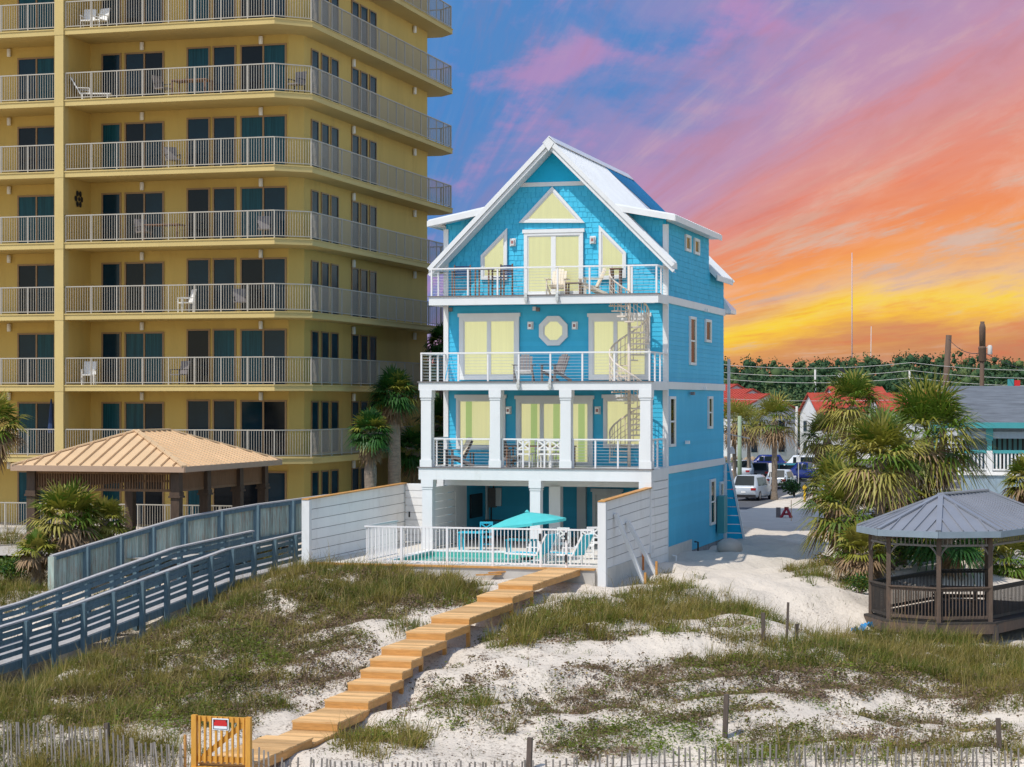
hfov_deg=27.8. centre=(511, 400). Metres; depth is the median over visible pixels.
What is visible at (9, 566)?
bush
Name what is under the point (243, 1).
window
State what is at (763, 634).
wood post
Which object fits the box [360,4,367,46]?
window
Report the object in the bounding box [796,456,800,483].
road sign
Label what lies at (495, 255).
window
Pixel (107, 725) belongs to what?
wood post
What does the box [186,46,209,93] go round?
window
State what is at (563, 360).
adirondack chair
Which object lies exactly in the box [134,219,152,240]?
patio chair
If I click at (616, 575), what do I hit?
pool deck
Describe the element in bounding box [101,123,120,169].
window
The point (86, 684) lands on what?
grass
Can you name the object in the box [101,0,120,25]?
window
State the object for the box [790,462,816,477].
parked car
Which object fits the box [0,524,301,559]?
patio
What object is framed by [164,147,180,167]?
patio chair
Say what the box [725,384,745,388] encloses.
red roof house
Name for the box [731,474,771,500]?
parked car
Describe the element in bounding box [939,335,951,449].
utility pole
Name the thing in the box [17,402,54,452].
window
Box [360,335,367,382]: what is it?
window
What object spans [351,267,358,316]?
window
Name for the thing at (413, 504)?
garden gate
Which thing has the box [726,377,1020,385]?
power line
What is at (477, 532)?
patio table
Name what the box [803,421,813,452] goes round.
window
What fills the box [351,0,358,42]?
window
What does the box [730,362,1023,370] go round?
power line
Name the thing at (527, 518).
patio umbrella
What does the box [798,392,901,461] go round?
red roof house
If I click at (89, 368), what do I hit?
patio chair
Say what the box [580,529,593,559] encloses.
patio chair
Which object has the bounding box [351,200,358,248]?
window
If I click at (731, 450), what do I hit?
utility pole
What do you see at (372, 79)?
window
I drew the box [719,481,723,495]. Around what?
window
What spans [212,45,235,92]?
window
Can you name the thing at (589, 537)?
sun lounger
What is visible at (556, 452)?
dining chair
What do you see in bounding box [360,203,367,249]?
window
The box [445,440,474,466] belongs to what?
adirondack chair
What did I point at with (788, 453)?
red roof house
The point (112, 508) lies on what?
palm tree
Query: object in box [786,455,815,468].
parked car
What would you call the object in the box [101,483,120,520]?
window
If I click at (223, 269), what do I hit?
window
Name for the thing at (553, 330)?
window
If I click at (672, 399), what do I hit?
window
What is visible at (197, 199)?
window
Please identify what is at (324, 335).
window
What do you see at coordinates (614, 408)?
window
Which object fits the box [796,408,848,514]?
palm tree
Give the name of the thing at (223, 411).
window
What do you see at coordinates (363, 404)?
window
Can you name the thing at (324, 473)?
window
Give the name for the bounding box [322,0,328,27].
window
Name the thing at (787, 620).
wood post
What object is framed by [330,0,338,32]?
window
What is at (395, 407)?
palm tree
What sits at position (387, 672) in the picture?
dune steps
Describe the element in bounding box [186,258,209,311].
window
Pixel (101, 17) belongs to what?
patio chair
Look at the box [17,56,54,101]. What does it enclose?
window
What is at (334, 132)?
window
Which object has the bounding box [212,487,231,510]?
window
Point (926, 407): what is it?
palm tree
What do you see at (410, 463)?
flowering shrub
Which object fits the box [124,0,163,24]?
window
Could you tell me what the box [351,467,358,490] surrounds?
window
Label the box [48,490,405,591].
privacy fence
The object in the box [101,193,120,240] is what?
window
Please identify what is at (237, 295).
patio chair
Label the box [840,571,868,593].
bush
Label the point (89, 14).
patio chair
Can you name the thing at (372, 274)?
window
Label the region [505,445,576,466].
dining table
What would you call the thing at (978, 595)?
picnic table
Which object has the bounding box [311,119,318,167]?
window
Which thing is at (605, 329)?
door
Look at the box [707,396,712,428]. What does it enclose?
window
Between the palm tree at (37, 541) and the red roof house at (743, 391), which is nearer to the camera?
the palm tree at (37, 541)
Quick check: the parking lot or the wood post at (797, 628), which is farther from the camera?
the parking lot
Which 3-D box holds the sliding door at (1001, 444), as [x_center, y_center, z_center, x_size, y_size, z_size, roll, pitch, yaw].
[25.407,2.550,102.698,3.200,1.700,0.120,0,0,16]
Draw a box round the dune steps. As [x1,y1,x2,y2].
[198,568,579,766]
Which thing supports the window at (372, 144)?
in the condo tower
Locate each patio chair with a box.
[80,9,96,27]
[81,361,96,384]
[90,8,108,26]
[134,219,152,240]
[152,75,170,95]
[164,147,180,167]
[170,361,190,384]
[177,289,196,311]
[233,289,246,310]
[257,216,270,237]
[287,71,306,92]
[480,522,492,549]
[552,527,569,557]
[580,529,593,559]
[587,527,597,556]
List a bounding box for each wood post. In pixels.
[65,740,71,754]
[103,723,110,740]
[526,737,532,766]
[722,694,728,738]
[761,612,765,641]
[786,602,788,635]
[794,624,798,637]
[995,718,1001,750]
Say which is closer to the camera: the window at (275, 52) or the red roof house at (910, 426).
the window at (275, 52)
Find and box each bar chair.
[451,265,470,295]
[491,264,512,294]
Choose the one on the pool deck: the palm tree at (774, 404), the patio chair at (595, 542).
the patio chair at (595, 542)
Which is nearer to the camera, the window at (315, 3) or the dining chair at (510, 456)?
the dining chair at (510, 456)
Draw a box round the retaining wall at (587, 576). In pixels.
[318,562,595,585]
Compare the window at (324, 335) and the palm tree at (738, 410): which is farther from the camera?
the palm tree at (738, 410)
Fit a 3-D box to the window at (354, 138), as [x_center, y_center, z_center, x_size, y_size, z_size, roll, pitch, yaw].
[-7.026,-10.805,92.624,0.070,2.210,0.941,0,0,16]
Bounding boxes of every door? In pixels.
[458,313,520,379]
[514,396,593,465]
[522,228,584,294]
[587,313,651,379]
[591,488,623,536]
[992,438,1023,468]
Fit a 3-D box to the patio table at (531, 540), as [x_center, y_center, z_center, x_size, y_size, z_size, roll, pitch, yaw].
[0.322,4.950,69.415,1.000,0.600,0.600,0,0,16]
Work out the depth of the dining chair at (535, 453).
74.57 m
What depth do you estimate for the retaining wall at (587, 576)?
65.26 m
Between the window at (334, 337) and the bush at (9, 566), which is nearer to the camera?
the bush at (9, 566)
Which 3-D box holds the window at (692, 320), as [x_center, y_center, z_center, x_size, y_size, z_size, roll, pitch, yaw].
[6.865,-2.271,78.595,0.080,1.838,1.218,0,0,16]
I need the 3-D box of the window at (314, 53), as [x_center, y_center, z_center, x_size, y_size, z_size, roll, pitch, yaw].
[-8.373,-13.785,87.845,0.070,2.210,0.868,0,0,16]
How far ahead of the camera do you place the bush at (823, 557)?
73.78 m
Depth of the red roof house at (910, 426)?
237.18 m
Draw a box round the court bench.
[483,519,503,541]
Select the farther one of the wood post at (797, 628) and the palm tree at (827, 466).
the palm tree at (827, 466)
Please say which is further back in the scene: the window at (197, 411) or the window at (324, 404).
the window at (324, 404)
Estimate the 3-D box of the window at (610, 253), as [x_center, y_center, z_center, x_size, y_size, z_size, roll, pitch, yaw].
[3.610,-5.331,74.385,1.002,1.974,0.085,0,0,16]
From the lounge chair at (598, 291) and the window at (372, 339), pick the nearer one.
the lounge chair at (598, 291)
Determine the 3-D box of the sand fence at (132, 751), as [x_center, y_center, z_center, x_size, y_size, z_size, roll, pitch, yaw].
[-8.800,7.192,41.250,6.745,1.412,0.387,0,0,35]
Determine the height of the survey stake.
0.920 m
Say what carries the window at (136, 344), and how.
in the condo tower
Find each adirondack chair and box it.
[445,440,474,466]
[513,354,535,380]
[541,354,571,380]
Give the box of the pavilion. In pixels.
[10,428,281,547]
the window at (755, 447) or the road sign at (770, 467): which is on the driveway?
the road sign at (770, 467)
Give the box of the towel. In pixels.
[460,437,471,454]
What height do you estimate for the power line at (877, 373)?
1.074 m
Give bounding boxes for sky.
[427,0,1023,375]
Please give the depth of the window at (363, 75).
93.83 m
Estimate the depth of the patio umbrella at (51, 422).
87.61 m
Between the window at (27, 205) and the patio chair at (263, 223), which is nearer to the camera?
the patio chair at (263, 223)
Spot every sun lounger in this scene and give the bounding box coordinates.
[71,78,112,98]
[505,533,558,563]
[543,533,594,563]
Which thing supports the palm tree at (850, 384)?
on the ground at (770, 542)
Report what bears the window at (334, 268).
in the condo tower
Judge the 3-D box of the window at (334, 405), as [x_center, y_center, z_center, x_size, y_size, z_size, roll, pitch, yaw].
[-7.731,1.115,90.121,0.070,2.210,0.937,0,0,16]
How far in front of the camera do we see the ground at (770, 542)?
49.28 m
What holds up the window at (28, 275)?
in the condo tower
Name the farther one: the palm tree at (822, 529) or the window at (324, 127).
the window at (324, 127)
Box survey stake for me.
[642,554,643,569]
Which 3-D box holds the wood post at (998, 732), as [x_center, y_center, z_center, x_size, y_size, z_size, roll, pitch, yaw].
[9.668,6.746,41.081,0.137,0.889,0.100,0,0,16]
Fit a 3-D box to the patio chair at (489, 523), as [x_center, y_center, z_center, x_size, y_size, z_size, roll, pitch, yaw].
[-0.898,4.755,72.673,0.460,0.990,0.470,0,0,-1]
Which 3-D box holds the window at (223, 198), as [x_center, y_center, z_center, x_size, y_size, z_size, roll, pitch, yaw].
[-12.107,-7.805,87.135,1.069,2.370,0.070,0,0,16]
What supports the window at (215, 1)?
in the condo tower
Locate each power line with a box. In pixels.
[724,370,1003,377]
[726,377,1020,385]
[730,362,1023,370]
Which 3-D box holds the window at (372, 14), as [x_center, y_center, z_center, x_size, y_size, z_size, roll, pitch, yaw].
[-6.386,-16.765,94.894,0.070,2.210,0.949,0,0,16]
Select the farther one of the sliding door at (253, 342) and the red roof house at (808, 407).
the red roof house at (808, 407)
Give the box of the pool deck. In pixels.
[315,536,691,586]
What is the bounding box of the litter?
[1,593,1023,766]
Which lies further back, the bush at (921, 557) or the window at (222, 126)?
the window at (222, 126)
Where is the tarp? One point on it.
(867, 624)
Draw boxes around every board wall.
[302,483,406,565]
[598,487,657,586]
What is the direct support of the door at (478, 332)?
in the beach house at (636, 402)
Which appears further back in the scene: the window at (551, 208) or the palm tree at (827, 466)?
the palm tree at (827, 466)
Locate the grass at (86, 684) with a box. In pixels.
[0,526,1023,766]
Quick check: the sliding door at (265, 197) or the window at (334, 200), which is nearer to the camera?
the sliding door at (265, 197)
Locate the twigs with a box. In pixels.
[3,595,1020,766]
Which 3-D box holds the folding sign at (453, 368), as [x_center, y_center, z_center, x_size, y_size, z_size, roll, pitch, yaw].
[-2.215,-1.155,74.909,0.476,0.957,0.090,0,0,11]
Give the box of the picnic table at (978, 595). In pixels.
[929,585,982,613]
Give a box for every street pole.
[737,416,741,474]
[795,406,797,454]
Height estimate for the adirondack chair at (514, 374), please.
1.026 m
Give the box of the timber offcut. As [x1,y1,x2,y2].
[476,571,505,575]
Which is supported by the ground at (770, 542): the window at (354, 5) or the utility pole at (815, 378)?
the utility pole at (815, 378)
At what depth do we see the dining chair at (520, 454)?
72.98 m
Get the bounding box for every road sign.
[769,463,771,482]
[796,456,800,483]
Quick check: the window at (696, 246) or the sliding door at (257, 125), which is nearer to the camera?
the window at (696, 246)
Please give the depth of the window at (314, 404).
87.93 m
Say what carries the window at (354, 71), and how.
in the condo tower
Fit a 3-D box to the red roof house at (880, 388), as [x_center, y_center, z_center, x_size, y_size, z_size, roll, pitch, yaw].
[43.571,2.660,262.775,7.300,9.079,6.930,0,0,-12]
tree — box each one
[0,386,30,472]
[12,526,60,590]
[15,475,106,565]
[80,495,132,541]
[343,406,394,487]
[365,363,420,484]
[724,394,763,478]
[730,399,770,467]
[745,389,805,499]
[756,384,803,423]
[781,390,804,433]
[787,457,902,558]
[794,445,867,544]
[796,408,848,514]
[808,365,889,513]
[822,400,942,578]
[828,516,903,583]
[850,366,1005,561]
[863,447,944,564]
[902,489,997,580]
[975,535,1023,579]
[999,451,1023,503]
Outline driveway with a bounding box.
[731,488,809,508]
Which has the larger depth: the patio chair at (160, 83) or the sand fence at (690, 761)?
the patio chair at (160, 83)
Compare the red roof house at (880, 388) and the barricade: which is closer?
the barricade
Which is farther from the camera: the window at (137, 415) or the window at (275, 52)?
the window at (137, 415)
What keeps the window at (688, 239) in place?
in the beach house at (636, 402)
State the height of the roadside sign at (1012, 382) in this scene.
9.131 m
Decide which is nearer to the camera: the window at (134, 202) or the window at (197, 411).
the window at (197, 411)
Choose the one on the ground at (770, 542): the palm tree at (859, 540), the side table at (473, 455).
the palm tree at (859, 540)
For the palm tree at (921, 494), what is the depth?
76.32 m
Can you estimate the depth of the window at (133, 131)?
88.12 m
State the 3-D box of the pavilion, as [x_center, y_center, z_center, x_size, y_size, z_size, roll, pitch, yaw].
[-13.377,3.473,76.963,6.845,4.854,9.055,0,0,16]
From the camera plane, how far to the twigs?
46.44 m
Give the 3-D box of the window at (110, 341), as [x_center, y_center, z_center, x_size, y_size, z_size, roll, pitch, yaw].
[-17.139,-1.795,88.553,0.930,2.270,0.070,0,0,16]
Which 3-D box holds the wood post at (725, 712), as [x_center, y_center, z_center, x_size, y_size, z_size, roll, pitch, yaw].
[4.470,6.725,43.328,0.147,1.159,0.100,0,0,16]
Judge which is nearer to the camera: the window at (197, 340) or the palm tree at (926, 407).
the palm tree at (926, 407)
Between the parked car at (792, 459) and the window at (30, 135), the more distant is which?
the parked car at (792, 459)
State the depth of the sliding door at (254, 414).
86.65 m
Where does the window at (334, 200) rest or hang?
in the condo tower
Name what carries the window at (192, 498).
in the condo tower
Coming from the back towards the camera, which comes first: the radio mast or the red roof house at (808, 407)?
the radio mast
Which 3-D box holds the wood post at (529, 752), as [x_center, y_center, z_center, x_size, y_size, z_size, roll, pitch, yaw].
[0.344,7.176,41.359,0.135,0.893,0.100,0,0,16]
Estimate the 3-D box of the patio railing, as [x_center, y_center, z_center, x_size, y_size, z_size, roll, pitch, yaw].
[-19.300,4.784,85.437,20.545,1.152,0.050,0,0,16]
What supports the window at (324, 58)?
in the condo tower
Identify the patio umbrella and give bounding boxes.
[48,399,54,451]
[488,510,565,559]
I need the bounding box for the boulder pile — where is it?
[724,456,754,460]
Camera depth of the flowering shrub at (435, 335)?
97.71 m
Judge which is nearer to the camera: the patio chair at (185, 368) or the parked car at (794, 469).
the patio chair at (185, 368)
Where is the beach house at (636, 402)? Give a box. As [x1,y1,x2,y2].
[417,136,744,564]
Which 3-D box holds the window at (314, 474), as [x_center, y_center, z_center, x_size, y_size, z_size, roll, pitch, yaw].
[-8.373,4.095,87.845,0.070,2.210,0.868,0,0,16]
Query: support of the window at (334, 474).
in the condo tower
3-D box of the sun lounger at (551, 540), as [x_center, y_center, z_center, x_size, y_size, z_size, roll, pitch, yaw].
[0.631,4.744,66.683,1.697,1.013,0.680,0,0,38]
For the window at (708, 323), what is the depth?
81.64 m
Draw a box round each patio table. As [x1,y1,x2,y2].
[143,223,185,240]
[170,78,212,94]
[458,531,487,549]
[505,539,536,557]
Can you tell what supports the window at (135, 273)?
in the condo tower
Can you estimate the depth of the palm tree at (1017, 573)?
74.28 m
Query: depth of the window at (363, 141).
93.83 m
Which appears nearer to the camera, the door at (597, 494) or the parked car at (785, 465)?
the door at (597, 494)
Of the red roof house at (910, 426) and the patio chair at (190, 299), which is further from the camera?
the red roof house at (910, 426)
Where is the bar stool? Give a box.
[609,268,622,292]
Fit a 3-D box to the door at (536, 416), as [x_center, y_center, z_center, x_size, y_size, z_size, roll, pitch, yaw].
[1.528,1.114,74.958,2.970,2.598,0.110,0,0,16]
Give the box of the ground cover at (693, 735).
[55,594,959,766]
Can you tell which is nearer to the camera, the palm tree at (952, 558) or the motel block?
the palm tree at (952, 558)
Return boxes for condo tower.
[0,0,452,525]
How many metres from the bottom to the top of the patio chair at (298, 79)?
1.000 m
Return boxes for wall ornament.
[75,190,82,207]
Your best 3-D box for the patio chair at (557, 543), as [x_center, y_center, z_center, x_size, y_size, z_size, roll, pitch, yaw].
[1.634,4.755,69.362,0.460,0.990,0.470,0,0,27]
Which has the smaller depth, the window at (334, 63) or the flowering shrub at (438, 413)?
the window at (334, 63)
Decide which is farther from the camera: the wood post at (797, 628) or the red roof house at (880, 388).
the red roof house at (880, 388)
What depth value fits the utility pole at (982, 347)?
174.80 m
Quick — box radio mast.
[851,260,852,366]
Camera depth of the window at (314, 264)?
87.93 m
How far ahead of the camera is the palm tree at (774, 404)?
149.65 m
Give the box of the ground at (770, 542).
[0,434,1023,766]
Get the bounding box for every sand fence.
[0,721,183,766]
[252,743,1019,766]
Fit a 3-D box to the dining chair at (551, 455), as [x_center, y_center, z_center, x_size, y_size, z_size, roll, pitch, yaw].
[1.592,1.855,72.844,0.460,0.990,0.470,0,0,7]
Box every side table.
[469,452,488,463]
[565,282,583,293]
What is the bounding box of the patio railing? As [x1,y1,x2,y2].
[0,502,231,528]
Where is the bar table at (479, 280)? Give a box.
[475,269,492,294]
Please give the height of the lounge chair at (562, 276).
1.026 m
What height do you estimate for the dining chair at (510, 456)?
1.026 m
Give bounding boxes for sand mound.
[717,538,742,551]
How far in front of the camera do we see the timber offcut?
65.12 m
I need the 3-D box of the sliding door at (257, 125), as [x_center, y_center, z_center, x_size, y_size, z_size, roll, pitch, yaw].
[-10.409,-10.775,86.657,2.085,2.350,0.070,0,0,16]
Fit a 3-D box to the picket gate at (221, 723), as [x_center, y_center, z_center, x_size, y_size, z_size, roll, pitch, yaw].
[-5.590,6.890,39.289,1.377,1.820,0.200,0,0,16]
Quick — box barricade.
[776,507,792,517]
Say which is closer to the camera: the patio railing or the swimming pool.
the swimming pool
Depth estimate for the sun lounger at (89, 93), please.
86.93 m
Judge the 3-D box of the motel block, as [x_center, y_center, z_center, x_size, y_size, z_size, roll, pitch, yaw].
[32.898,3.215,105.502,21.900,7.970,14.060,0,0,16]
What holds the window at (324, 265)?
in the condo tower
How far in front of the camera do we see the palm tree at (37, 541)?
68.83 m
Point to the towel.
(466, 444)
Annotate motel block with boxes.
[928,386,1023,499]
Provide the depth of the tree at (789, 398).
298.34 m
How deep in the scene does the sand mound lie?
77.67 m
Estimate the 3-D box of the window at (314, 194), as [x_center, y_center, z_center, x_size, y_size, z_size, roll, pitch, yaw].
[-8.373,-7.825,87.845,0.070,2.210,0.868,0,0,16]
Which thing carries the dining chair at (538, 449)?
on the beach house at (636, 402)
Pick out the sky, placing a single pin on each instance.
(815, 137)
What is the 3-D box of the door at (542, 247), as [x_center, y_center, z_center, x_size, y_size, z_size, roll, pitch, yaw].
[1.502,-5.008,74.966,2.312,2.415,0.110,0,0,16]
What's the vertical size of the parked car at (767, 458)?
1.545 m
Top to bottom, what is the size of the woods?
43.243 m
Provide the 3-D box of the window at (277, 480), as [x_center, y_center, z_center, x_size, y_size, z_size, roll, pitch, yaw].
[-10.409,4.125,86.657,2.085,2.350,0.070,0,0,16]
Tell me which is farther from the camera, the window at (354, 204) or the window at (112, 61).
the window at (354, 204)
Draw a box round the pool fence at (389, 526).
[364,520,592,567]
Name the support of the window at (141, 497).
in the condo tower
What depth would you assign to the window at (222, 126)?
87.14 m
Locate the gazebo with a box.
[856,489,1023,644]
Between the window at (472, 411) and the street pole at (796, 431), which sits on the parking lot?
the street pole at (796, 431)
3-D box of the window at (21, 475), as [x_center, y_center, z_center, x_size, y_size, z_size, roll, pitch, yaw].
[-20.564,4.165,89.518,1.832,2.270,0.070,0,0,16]
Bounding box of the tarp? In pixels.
[851,621,873,630]
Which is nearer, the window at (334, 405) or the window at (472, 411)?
the window at (472, 411)
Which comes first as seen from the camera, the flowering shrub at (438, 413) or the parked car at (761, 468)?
the flowering shrub at (438, 413)
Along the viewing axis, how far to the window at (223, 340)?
87.14 m
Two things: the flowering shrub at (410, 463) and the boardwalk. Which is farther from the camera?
the flowering shrub at (410, 463)
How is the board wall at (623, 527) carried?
on the ground at (770, 542)
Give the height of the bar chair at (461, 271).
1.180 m
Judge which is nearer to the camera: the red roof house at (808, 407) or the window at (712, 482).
the window at (712, 482)
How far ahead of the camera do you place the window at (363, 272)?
93.83 m
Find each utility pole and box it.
[726,359,749,515]
[814,369,815,392]
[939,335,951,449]
[978,321,991,385]
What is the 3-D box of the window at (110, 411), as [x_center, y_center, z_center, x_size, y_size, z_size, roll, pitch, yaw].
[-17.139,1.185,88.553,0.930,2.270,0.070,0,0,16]
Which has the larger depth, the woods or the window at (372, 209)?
the woods
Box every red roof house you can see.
[724,388,760,393]
[724,393,798,460]
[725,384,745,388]
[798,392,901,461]
[824,386,885,392]
[866,396,963,461]
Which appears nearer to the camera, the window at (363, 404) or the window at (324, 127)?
the window at (324, 127)
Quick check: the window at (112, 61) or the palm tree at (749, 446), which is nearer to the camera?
the window at (112, 61)
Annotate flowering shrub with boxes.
[387,421,442,482]
[408,395,445,485]
[422,322,442,423]
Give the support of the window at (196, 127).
in the condo tower
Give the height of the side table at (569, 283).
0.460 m
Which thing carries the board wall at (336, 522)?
on the ground at (770, 542)
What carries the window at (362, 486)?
in the condo tower
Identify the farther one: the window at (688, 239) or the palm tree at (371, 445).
the palm tree at (371, 445)
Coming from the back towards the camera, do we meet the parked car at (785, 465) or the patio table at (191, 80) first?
the parked car at (785, 465)
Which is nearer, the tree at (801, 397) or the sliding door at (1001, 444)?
the sliding door at (1001, 444)
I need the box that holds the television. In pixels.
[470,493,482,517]
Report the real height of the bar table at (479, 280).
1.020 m
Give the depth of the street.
177.52 m
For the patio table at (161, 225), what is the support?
on the condo tower
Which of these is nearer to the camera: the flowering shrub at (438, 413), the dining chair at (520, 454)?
the dining chair at (520, 454)
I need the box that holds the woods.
[427,348,1023,438]
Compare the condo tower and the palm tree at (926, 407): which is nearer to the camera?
the palm tree at (926, 407)
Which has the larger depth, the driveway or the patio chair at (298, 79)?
the driveway
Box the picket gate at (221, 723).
[184,714,251,766]
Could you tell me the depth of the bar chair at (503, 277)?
74.66 m
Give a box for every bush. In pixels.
[0,554,31,580]
[779,474,802,496]
[810,550,843,565]
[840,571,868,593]
[865,537,924,570]
[904,538,935,566]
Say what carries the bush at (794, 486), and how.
on the ground at (770, 542)
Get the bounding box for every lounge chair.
[544,269,569,293]
[579,267,606,293]
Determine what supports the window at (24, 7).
in the condo tower
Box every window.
[17,0,54,30]
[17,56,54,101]
[17,125,54,172]
[17,195,54,242]
[17,264,54,313]
[17,333,54,384]
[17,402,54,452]
[17,471,54,523]
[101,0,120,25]
[101,53,120,97]
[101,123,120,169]
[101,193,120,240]
[101,262,120,312]
[101,332,120,384]
[101,402,120,438]
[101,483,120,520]
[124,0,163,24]
[124,51,163,96]
[124,121,163,168]
[124,191,163,240]
[124,261,163,312]
[124,332,163,384]
[124,402,163,431]
[124,474,163,524]
[186,0,209,21]
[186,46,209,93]
[186,117,209,166]
[186,188,209,239]
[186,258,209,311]
[186,329,209,384]
[186,400,209,438]
[186,490,198,514]
[212,0,235,19]
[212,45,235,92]
[212,116,235,165]
[212,187,235,238]
[212,258,235,311]
[212,329,235,384]
[212,400,235,445]
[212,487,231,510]
[240,0,286,18]
[240,43,286,91]
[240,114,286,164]
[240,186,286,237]
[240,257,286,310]
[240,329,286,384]
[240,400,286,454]
[244,471,286,505]
[311,48,318,95]
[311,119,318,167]
[311,189,318,239]
[311,260,318,311]
[311,330,318,381]
[311,401,318,452]
[311,471,318,495]
[312,0,318,22]
[321,53,328,99]
[321,122,328,170]
[321,192,328,241]
[321,262,328,313]
[321,331,328,381]
[321,401,328,452]
[321,470,328,494]
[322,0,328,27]
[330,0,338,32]
[330,57,338,103]
[330,126,338,173]
[330,195,338,243]
[330,263,338,314]
[330,332,338,382]
[330,401,338,451]
[330,469,338,493]
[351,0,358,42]
[351,66,358,110]
[351,133,358,179]
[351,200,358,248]
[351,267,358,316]
[351,334,358,382]
[351,401,358,449]
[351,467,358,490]
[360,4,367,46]
[360,70,367,114]
[360,136,367,182]
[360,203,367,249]
[360,269,367,317]
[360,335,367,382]
[360,401,367,431]
[360,467,364,488]
[369,9,376,51]
[369,74,376,118]
[369,140,376,184]
[369,205,376,251]
[369,270,376,318]
[369,336,376,382]
[454,395,506,448]
[481,228,506,279]
[519,187,584,222]
[539,316,567,345]
[599,226,625,278]
[602,395,639,447]
[669,396,675,446]
[684,234,691,251]
[689,316,696,364]
[693,238,699,255]
[704,319,711,342]
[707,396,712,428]
[709,479,715,525]
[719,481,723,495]
[751,420,784,451]
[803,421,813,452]
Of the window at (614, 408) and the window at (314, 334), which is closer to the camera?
the window at (614, 408)
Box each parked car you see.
[731,460,753,480]
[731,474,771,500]
[753,455,786,462]
[753,462,768,476]
[766,469,796,485]
[777,463,801,478]
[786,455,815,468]
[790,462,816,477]
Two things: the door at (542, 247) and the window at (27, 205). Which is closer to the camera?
the door at (542, 247)
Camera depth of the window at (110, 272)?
88.57 m
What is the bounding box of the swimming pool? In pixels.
[378,549,557,564]
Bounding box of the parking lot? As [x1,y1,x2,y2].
[723,462,961,479]
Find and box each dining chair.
[504,440,521,466]
[517,440,532,466]
[532,438,546,465]
[537,440,551,467]
[550,440,558,467]
[553,438,558,464]
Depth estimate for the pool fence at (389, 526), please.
65.90 m
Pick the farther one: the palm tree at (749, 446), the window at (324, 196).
the palm tree at (749, 446)
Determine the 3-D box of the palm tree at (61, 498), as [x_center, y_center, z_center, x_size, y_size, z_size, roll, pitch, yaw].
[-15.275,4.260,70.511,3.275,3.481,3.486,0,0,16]
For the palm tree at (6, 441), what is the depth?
75.74 m
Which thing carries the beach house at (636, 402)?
on the ground at (770, 542)
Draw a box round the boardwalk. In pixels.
[0,530,301,686]
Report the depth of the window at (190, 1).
87.48 m
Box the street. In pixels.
[777,480,960,488]
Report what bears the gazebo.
on the ground at (770, 542)
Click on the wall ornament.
(78, 204)
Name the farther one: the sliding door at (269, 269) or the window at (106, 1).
the window at (106, 1)
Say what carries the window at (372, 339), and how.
in the condo tower
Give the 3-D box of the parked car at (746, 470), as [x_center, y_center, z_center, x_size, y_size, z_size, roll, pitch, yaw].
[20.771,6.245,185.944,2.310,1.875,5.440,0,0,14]
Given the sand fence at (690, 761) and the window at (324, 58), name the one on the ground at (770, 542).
the sand fence at (690, 761)
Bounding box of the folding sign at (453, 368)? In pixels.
[445,356,456,380]
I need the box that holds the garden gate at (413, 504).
[405,480,444,541]
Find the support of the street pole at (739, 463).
on the ground at (770, 542)
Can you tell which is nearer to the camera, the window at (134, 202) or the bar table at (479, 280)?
the bar table at (479, 280)
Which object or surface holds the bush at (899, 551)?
on the ground at (770, 542)
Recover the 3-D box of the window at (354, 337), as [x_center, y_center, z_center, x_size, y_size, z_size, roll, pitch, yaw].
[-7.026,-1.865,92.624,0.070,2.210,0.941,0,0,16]
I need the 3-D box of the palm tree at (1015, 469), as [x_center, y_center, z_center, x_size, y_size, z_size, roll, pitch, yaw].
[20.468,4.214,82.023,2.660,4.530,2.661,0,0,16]
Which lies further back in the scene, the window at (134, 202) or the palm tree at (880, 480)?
the window at (134, 202)
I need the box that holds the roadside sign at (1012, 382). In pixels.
[1008,379,1019,385]
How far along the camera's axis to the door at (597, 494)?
79.26 m
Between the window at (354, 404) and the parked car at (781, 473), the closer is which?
the window at (354, 404)

